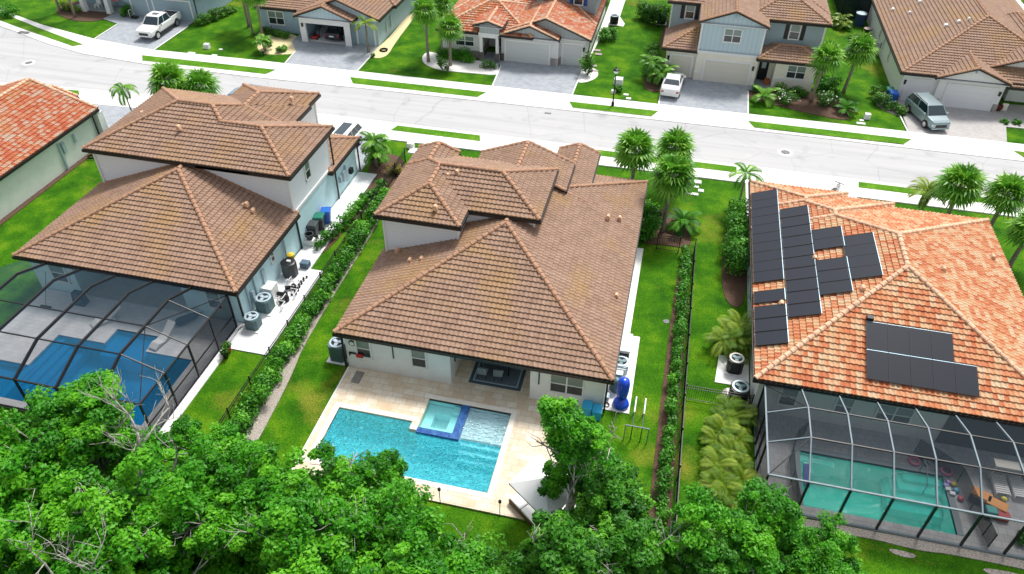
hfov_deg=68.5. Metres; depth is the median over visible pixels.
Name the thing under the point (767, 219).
solar panel
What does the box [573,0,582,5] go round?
window
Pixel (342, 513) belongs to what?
bare tree
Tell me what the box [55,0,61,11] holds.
fan palm
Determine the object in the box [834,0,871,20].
hedge
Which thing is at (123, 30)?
driveway
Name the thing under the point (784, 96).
rose bush
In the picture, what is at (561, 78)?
driveway
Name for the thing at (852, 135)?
grass verge
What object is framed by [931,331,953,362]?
solar panel
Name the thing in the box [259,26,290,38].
hedge
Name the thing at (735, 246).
hedge
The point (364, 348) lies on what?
window
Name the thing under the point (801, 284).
solar panel
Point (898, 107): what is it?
bush
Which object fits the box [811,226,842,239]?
solar panel
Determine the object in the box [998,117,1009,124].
bush
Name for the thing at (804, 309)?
solar panel
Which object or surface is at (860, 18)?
water tank
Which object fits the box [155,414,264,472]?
leafy tree
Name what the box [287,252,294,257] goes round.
yellow float
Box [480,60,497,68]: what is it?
hedge
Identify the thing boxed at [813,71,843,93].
hedge
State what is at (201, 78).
fan palm
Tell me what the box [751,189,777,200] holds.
solar panel
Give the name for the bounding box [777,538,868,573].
leafy tree
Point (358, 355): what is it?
wall rack
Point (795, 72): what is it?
window
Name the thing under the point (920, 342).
solar panel
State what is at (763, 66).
door
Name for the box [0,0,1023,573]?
lawn ground
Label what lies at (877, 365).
solar panel
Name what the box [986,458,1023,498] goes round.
twin lounger
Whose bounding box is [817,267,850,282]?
solar panel
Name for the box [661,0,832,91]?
house
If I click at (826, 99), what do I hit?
rose bush
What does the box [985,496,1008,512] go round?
toy table
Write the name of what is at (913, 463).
swim ring
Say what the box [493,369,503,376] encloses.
patio chair
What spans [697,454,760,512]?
areca palm
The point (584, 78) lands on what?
planting bed
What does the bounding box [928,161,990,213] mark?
fan palm
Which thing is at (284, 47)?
bush
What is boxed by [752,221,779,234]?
solar panel
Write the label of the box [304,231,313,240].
pot
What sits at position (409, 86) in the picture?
grass verge
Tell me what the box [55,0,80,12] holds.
hedge
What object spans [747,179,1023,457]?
house
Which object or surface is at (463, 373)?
lanai floor
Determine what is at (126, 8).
bush
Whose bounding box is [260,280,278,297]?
pool heater
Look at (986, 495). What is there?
toy table
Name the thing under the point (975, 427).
sliding door
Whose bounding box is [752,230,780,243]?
solar panel
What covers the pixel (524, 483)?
parasol
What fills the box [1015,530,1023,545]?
potted plant
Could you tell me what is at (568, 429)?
leafy tree
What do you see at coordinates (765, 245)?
solar panel
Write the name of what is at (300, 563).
leafy tree
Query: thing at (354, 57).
driveway
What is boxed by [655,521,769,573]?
leafy tree
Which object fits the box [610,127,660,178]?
fan palm
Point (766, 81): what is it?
planter
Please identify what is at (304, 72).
pavement
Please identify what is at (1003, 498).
pool toy
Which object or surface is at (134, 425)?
bare tree
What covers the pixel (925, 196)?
feather palm
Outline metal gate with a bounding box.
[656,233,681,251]
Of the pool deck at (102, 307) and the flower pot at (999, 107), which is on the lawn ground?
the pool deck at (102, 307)
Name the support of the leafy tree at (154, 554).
on the woodland floor at (502, 554)
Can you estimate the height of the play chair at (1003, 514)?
0.350 m
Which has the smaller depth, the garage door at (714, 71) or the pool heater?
the pool heater
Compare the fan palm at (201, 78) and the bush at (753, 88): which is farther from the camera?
the bush at (753, 88)
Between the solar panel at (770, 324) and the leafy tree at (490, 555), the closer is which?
the leafy tree at (490, 555)
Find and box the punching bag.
[612,377,629,410]
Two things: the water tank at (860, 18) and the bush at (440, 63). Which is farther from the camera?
the water tank at (860, 18)
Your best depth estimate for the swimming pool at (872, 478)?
38.30 m
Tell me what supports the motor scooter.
on the driveway at (746, 185)
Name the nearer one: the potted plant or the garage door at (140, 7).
the potted plant
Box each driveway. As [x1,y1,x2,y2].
[94,104,134,127]
[96,13,193,49]
[286,33,377,70]
[354,136,370,170]
[484,51,582,93]
[660,77,770,113]
[745,183,856,217]
[897,100,1023,141]
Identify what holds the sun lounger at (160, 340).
on the pool deck at (102, 307)
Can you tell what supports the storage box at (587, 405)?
on the pool deck at (521, 453)
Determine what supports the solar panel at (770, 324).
attached to the house at (953, 275)
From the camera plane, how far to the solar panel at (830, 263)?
43.78 m
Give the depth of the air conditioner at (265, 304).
46.53 m
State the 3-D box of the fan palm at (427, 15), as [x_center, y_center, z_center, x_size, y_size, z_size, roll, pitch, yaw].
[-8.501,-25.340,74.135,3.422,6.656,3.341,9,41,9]
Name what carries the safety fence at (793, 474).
on the pool deck at (781, 427)
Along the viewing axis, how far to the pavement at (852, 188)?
60.65 m
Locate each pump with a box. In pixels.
[277,291,287,295]
[278,295,289,303]
[285,283,295,289]
[603,392,609,406]
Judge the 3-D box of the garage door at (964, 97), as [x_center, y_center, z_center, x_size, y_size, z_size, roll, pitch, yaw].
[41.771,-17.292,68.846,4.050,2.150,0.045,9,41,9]
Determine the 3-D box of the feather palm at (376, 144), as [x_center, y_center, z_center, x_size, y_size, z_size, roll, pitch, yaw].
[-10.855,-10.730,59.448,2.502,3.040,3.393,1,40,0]
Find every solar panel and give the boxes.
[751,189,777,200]
[751,197,778,208]
[751,205,778,217]
[752,213,779,225]
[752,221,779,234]
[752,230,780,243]
[752,239,781,252]
[753,248,782,262]
[753,258,782,271]
[753,268,783,282]
[754,288,785,303]
[754,303,786,318]
[754,316,787,332]
[755,329,788,345]
[780,205,808,217]
[781,214,809,227]
[781,224,810,237]
[782,234,812,247]
[783,244,813,257]
[784,254,815,268]
[785,265,816,280]
[785,277,818,292]
[786,289,819,304]
[787,301,821,316]
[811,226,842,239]
[812,235,844,249]
[815,256,848,270]
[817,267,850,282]
[818,279,852,294]
[841,232,874,246]
[843,242,877,256]
[845,253,880,267]
[847,264,882,278]
[866,321,887,351]
[866,349,888,381]
[887,324,909,355]
[888,352,910,385]
[909,327,931,358]
[910,356,933,388]
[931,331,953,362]
[932,359,956,392]
[954,363,979,396]
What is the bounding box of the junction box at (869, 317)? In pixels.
[866,315,873,321]
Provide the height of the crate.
0.430 m
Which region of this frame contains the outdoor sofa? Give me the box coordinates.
[509,493,535,526]
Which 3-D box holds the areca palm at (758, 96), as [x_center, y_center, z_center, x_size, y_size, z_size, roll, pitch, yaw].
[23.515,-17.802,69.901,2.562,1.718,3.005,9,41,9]
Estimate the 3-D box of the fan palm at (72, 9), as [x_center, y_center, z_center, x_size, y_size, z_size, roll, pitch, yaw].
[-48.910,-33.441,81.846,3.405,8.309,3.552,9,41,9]
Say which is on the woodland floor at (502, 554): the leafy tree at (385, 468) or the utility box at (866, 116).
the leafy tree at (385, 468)
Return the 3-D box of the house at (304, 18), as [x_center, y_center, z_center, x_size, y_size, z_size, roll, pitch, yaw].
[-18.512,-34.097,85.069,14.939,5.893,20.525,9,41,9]
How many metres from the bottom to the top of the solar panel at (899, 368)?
0.641 m
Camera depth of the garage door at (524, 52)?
75.58 m
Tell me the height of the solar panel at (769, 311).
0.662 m
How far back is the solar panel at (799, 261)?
44.90 m
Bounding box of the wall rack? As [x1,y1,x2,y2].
[349,351,362,357]
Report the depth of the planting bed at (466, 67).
75.43 m
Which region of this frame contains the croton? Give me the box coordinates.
[385,162,402,173]
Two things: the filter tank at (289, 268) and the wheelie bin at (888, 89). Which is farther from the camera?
the wheelie bin at (888, 89)
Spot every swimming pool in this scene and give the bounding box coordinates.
[0,313,187,424]
[304,384,517,498]
[793,445,963,535]
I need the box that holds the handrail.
[919,461,927,494]
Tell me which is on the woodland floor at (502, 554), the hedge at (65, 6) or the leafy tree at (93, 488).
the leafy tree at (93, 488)
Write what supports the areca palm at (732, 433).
on the lawn ground
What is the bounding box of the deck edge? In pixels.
[292,366,349,469]
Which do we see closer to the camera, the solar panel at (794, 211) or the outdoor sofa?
the outdoor sofa
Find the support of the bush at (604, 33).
on the lawn ground
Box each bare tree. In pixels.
[0,500,57,573]
[34,507,110,572]
[77,366,183,487]
[219,515,286,547]
[313,494,378,536]
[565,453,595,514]
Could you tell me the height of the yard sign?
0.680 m
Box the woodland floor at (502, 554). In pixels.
[15,439,524,573]
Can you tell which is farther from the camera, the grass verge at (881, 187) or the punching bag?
the grass verge at (881, 187)
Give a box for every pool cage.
[0,263,237,432]
[754,384,1023,558]
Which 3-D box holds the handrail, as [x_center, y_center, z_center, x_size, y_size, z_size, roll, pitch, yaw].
[20.585,9.496,37.598,0.060,1.277,1.310,9,41,9]
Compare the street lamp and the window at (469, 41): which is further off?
the window at (469, 41)
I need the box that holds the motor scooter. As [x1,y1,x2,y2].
[831,181,843,190]
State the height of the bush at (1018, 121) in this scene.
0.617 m
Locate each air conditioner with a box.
[242,311,266,333]
[254,292,278,316]
[326,337,347,365]
[608,14,618,25]
[617,356,630,377]
[724,352,744,377]
[726,380,749,407]
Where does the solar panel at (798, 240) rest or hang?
attached to the house at (953, 275)
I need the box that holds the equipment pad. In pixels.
[715,355,748,384]
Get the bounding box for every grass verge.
[0,16,82,45]
[142,55,275,73]
[350,77,485,96]
[391,126,479,140]
[569,101,657,115]
[598,150,736,172]
[749,121,910,143]
[858,182,1020,207]
[1014,151,1023,156]
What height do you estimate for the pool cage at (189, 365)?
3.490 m
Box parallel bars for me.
[623,396,649,443]
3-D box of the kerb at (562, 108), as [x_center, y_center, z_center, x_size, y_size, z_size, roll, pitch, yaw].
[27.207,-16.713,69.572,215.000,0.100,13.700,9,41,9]
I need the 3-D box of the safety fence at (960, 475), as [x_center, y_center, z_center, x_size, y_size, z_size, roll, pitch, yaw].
[21.983,9.857,36.740,1.070,1.050,5.600,-8,41,-10]
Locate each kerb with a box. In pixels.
[0,23,1023,161]
[0,82,988,196]
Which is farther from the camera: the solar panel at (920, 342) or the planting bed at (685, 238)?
the planting bed at (685, 238)
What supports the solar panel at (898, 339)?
attached to the house at (953, 275)
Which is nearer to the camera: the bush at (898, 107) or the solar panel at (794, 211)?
the solar panel at (794, 211)
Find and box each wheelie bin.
[306,220,318,237]
[312,212,324,229]
[320,207,331,223]
[885,86,894,95]
[887,89,899,103]
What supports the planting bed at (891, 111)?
on the lawn ground
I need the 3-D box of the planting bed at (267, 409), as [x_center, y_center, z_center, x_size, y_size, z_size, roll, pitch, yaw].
[-12.049,2.274,46.183,1.481,0.070,25.010,8,40,9]
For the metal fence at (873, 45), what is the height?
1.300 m
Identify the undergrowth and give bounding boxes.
[16,442,521,573]
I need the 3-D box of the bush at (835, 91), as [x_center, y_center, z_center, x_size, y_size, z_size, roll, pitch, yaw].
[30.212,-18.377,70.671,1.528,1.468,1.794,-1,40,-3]
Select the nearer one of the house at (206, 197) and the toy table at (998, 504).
the toy table at (998, 504)
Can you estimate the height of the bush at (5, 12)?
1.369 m
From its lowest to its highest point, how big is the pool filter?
1.029 m
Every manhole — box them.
[22,60,35,64]
[778,149,792,155]
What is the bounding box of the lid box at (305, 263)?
[299,259,310,268]
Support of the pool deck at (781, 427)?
on the lawn ground
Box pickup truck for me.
[135,10,181,38]
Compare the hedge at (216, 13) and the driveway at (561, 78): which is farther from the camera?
the hedge at (216, 13)
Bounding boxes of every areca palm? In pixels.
[637,54,679,84]
[665,207,702,235]
[696,410,754,454]
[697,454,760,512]
[699,434,754,481]
[701,309,751,364]
[704,394,757,430]
[751,85,780,107]
[832,12,852,31]
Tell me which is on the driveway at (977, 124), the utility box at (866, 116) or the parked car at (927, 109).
the parked car at (927, 109)
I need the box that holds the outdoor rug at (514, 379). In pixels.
[469,362,525,390]
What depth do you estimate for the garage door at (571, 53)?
75.28 m
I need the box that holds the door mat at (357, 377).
[351,371,364,383]
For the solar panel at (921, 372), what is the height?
0.641 m
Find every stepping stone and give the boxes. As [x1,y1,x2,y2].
[889,549,915,557]
[983,568,1015,573]
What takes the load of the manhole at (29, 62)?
on the street
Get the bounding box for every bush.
[0,2,19,17]
[118,3,131,16]
[275,47,282,52]
[278,44,287,50]
[366,152,386,163]
[436,55,448,72]
[578,50,594,75]
[597,26,618,42]
[615,84,623,91]
[751,84,759,92]
[775,89,800,104]
[815,90,839,106]
[824,81,842,98]
[894,104,908,114]
[898,108,905,115]
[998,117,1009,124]
[1011,119,1021,124]
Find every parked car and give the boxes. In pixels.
[227,84,266,95]
[324,25,344,40]
[332,121,362,144]
[660,72,685,96]
[905,92,950,129]
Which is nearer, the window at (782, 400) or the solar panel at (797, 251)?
the window at (782, 400)
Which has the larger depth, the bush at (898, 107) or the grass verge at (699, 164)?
the bush at (898, 107)
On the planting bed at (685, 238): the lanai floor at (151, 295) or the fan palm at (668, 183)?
the fan palm at (668, 183)
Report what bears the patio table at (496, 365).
on the outdoor rug at (514, 379)
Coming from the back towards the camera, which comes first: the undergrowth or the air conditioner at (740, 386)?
the air conditioner at (740, 386)
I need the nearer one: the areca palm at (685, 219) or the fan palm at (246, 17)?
the areca palm at (685, 219)
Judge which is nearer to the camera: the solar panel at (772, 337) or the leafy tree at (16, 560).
the leafy tree at (16, 560)
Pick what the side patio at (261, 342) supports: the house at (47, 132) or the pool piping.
the pool piping
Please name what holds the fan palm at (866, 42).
on the lawn ground
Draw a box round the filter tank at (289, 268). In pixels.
[280,257,298,278]
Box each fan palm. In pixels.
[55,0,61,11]
[68,0,76,17]
[146,60,187,95]
[180,67,224,93]
[232,0,254,34]
[242,0,267,33]
[243,3,249,27]
[410,0,439,61]
[430,0,457,49]
[434,12,464,65]
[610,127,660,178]
[645,152,701,232]
[652,125,697,166]
[806,37,845,101]
[839,31,878,92]
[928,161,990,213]
[978,171,1023,226]
[1001,208,1023,268]
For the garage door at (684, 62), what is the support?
in the house at (744, 42)
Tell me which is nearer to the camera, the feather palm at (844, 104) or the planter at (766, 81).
the feather palm at (844, 104)
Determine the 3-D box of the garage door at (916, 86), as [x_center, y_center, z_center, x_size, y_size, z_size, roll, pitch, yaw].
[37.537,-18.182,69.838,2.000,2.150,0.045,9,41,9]
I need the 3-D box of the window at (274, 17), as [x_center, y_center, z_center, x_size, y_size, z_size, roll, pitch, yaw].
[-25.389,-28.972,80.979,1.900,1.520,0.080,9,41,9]
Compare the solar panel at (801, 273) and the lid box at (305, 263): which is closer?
the solar panel at (801, 273)
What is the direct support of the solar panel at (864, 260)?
on the house at (953, 275)
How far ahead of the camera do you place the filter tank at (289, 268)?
49.09 m
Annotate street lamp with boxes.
[611,67,619,105]
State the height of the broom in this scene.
1.908 m
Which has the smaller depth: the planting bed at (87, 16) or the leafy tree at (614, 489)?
the leafy tree at (614, 489)
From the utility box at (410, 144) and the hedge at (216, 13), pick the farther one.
the hedge at (216, 13)
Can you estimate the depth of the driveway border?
74.02 m
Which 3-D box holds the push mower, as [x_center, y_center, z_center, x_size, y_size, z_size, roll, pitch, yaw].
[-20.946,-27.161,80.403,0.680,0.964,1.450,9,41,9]
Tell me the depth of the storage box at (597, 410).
40.23 m
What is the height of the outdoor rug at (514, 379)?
0.020 m
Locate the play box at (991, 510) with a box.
[984,505,997,517]
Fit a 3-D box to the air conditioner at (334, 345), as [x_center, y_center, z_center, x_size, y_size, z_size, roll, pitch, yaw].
[-10.057,3.626,43.641,1.190,1.260,1.190,9,41,9]
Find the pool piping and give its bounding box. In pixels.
[273,276,299,310]
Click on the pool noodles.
(806, 476)
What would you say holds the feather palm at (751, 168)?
on the lawn ground
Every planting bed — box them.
[0,153,90,225]
[56,1,113,21]
[240,220,378,440]
[256,33,296,54]
[321,154,404,253]
[373,14,413,57]
[422,52,498,74]
[578,67,597,82]
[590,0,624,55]
[641,209,690,247]
[643,18,667,91]
[648,262,687,544]
[722,224,746,307]
[748,88,852,119]
[876,92,901,115]
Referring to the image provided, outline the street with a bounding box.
[0,26,1023,195]
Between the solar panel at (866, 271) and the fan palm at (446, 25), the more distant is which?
the fan palm at (446, 25)
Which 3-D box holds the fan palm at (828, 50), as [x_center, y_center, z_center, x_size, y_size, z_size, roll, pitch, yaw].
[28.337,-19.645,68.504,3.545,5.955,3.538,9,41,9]
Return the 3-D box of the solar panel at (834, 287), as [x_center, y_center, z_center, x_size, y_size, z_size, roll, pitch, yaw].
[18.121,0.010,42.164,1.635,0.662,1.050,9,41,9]
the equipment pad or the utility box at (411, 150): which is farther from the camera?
the utility box at (411, 150)
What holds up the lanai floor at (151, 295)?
on the lawn ground
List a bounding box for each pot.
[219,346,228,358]
[222,341,231,352]
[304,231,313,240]
[996,103,1003,110]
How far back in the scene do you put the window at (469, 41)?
76.21 m
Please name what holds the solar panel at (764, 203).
attached to the house at (953, 275)
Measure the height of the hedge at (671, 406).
1.352 m
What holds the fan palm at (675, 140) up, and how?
on the lawn ground
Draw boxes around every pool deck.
[0,288,243,430]
[294,366,581,520]
[762,413,1023,559]
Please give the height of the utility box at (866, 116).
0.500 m
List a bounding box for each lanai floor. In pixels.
[85,275,188,312]
[451,359,529,397]
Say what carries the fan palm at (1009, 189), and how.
on the lawn ground
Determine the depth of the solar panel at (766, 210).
50.16 m
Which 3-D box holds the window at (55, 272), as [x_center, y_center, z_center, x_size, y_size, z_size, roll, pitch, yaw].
[-28.415,-0.873,47.134,1.200,1.520,0.080,9,41,9]
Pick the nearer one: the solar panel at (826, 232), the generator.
the generator
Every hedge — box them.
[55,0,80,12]
[193,5,237,25]
[221,187,389,437]
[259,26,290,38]
[312,178,386,249]
[435,47,475,62]
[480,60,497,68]
[635,0,671,26]
[639,199,664,241]
[643,41,661,76]
[652,244,692,549]
[718,196,749,275]
[774,82,808,97]
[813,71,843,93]
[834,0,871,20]
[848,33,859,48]
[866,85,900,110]
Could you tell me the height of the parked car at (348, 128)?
1.810 m
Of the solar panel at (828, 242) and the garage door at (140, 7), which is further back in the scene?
the garage door at (140, 7)
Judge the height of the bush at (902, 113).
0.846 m
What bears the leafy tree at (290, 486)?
on the woodland floor at (502, 554)
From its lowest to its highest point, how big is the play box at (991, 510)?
0.400 m
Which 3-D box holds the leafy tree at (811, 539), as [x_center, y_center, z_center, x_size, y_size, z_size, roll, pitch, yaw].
[11.994,11.533,31.699,4.388,4.935,4.185,14,42,15]
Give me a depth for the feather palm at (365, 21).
75.87 m
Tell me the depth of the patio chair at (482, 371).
42.18 m
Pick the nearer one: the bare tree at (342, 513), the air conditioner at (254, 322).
the bare tree at (342, 513)
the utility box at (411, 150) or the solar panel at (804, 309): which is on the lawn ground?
the utility box at (411, 150)
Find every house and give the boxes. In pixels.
[0,78,107,219]
[12,83,360,322]
[76,0,232,20]
[254,0,414,45]
[332,140,648,413]
[435,0,607,65]
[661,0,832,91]
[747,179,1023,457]
[866,0,1023,111]
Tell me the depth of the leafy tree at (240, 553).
29.40 m
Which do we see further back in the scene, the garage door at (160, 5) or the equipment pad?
the garage door at (160, 5)
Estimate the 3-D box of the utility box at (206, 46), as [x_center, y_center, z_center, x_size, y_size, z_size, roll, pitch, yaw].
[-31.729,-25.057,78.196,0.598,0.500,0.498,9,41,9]
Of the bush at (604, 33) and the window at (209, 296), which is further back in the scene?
the bush at (604, 33)
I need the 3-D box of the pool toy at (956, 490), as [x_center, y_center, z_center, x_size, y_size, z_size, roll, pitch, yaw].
[21.971,10.045,37.193,0.307,0.180,0.299,9,41,9]
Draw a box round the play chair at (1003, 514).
[996,510,1010,521]
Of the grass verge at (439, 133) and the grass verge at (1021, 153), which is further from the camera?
the grass verge at (439, 133)
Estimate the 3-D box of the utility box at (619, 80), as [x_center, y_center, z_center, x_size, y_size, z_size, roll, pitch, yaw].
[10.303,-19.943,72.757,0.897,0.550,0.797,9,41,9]
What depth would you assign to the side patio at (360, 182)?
56.07 m
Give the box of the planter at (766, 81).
[763,78,769,84]
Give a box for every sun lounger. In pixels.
[90,302,120,326]
[148,319,175,350]
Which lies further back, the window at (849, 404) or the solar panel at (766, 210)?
the solar panel at (766, 210)
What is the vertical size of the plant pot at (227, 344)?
0.791 m
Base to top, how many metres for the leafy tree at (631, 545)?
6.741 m
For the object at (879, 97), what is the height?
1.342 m
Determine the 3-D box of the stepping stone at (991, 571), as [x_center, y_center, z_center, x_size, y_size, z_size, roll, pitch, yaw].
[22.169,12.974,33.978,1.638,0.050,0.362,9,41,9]
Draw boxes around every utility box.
[203,43,210,48]
[407,141,414,148]
[408,148,417,153]
[613,76,622,84]
[863,112,870,119]
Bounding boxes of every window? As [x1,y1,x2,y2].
[47,265,71,283]
[204,292,221,308]
[267,10,285,25]
[269,251,275,263]
[303,160,311,181]
[354,340,372,359]
[410,350,427,369]
[455,35,474,46]
[548,374,584,397]
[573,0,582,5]
[684,5,695,19]
[722,28,742,43]
[776,388,800,407]
[785,65,806,79]
[787,24,801,39]
[830,397,856,416]
[872,404,915,426]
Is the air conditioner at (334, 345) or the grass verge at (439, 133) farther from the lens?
the grass verge at (439, 133)
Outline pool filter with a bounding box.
[608,368,625,394]
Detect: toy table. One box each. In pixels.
[974,486,992,503]
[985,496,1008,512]
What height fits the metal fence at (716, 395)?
1.300 m
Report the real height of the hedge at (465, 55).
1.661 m
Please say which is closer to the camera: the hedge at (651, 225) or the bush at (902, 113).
the hedge at (651, 225)
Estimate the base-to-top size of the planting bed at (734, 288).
0.070 m
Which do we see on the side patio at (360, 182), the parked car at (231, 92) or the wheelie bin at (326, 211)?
the wheelie bin at (326, 211)
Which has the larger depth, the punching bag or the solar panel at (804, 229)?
the solar panel at (804, 229)
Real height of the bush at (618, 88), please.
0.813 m
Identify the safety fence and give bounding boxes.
[789,422,808,502]
[914,439,997,546]
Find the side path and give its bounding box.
[623,248,642,332]
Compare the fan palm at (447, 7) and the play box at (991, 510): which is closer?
the play box at (991, 510)
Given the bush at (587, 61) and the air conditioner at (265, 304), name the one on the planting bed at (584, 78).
the bush at (587, 61)
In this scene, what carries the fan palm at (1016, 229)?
on the lawn ground
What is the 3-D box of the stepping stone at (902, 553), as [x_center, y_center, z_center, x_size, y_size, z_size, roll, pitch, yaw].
[18.014,12.311,34.702,1.175,0.050,0.312,9,41,9]
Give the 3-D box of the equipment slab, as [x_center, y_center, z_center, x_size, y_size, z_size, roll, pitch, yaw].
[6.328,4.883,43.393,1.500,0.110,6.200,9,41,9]
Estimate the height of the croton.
1.028 m
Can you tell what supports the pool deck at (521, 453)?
on the lawn ground
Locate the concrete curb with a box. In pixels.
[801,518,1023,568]
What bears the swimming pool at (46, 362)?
in the pool deck at (102, 307)
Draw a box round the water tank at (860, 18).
[853,11,867,26]
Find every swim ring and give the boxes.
[908,456,920,465]
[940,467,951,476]
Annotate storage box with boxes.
[582,400,592,418]
[592,403,602,420]
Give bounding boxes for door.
[131,0,148,15]
[153,0,192,20]
[357,25,374,45]
[506,41,548,64]
[563,44,581,65]
[670,55,691,76]
[702,60,749,84]
[756,62,768,79]
[902,79,931,100]
[935,416,1023,457]
[942,85,996,110]
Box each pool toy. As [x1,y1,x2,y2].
[949,491,955,495]
[953,487,959,492]
[957,495,963,500]
[1000,495,1006,500]
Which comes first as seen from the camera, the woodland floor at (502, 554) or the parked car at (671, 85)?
the woodland floor at (502, 554)
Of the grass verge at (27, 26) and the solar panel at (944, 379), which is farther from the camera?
the grass verge at (27, 26)
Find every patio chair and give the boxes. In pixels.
[477,367,487,376]
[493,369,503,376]
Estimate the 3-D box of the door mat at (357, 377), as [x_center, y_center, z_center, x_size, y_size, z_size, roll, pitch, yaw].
[-8.757,5.116,42.690,0.500,0.020,0.900,9,41,9]
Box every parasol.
[175,311,203,325]
[509,453,584,514]
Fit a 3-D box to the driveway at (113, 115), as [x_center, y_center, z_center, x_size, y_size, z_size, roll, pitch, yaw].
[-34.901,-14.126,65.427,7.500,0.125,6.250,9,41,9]
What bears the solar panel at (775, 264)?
on the house at (953, 275)
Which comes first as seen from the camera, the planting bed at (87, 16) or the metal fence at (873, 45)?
the metal fence at (873, 45)
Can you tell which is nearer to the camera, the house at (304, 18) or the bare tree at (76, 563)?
the bare tree at (76, 563)
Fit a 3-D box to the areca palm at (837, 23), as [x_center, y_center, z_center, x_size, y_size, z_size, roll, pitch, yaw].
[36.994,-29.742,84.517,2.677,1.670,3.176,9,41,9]
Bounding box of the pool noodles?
[804,463,809,486]
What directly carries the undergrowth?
on the woodland floor at (502, 554)
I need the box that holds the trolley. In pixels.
[128,9,138,17]
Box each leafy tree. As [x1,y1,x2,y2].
[0,368,162,511]
[0,412,101,525]
[0,489,113,573]
[39,430,257,547]
[71,495,240,573]
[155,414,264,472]
[167,425,280,573]
[218,483,355,573]
[220,431,382,573]
[318,475,497,573]
[347,448,442,544]
[446,521,511,573]
[508,508,639,573]
[526,394,619,506]
[563,452,660,546]
[576,495,683,573]
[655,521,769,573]
[662,476,803,573]
[757,487,860,571]
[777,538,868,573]
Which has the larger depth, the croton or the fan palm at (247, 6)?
the fan palm at (247, 6)
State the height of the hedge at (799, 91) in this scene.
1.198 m
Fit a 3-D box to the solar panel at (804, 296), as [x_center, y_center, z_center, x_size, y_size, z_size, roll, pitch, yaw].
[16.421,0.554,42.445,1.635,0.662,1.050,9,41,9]
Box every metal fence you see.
[218,148,405,424]
[674,238,696,523]
[685,383,754,408]
[846,40,881,54]
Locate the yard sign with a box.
[1002,103,1008,110]
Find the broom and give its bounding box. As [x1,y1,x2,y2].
[40,271,51,307]
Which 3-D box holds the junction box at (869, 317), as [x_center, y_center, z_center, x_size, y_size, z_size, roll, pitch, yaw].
[19.113,1.686,40.193,0.350,0.280,0.300,9,41,9]
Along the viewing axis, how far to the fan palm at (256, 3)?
77.98 m
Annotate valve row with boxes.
[291,276,307,295]
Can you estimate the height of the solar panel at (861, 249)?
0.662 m
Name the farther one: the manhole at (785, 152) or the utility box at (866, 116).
the utility box at (866, 116)
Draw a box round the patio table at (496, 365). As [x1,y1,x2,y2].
[479,362,509,375]
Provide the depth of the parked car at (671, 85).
70.26 m
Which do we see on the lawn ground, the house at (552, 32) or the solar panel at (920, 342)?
the house at (552, 32)
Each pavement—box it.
[0,13,1023,157]
[78,91,1023,216]
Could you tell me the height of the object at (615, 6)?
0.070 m
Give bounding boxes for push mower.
[311,26,320,39]
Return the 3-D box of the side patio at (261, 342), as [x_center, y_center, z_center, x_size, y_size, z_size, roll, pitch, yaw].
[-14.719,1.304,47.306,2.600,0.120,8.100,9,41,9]
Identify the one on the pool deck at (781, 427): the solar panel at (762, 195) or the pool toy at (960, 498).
the pool toy at (960, 498)
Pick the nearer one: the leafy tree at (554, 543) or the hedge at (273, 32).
the leafy tree at (554, 543)
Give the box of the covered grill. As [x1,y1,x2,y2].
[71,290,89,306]
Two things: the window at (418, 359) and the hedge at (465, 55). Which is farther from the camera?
the hedge at (465, 55)
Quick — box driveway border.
[94,24,907,130]
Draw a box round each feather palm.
[109,82,139,109]
[251,34,273,52]
[350,15,377,52]
[359,131,391,168]
[728,162,763,205]
[832,98,859,117]
[906,177,945,210]
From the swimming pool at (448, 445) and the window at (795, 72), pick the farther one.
the window at (795, 72)
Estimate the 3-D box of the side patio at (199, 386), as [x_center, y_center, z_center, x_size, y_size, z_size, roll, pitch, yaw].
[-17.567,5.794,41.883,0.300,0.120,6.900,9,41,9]
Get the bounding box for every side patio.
[162,354,223,433]
[230,267,322,355]
[294,172,376,268]
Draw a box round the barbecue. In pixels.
[864,27,872,32]
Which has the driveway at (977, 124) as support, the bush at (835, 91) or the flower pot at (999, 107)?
the flower pot at (999, 107)
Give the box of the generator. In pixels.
[619,333,632,358]
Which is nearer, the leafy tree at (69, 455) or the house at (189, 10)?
the leafy tree at (69, 455)
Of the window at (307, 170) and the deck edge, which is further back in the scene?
the window at (307, 170)
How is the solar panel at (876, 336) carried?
attached to the house at (953, 275)
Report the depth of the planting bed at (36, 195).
57.13 m
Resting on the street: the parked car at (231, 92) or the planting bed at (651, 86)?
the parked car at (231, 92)
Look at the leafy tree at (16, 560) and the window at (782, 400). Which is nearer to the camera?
the leafy tree at (16, 560)
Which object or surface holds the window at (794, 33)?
in the house at (744, 42)
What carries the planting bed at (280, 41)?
on the lawn ground
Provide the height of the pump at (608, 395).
0.311 m
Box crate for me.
[304,237,315,245]
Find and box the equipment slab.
[602,336,639,413]
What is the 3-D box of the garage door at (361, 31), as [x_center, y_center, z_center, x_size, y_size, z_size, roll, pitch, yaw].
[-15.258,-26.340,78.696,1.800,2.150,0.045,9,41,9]
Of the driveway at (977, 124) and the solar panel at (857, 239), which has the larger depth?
the driveway at (977, 124)
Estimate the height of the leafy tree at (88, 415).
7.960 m

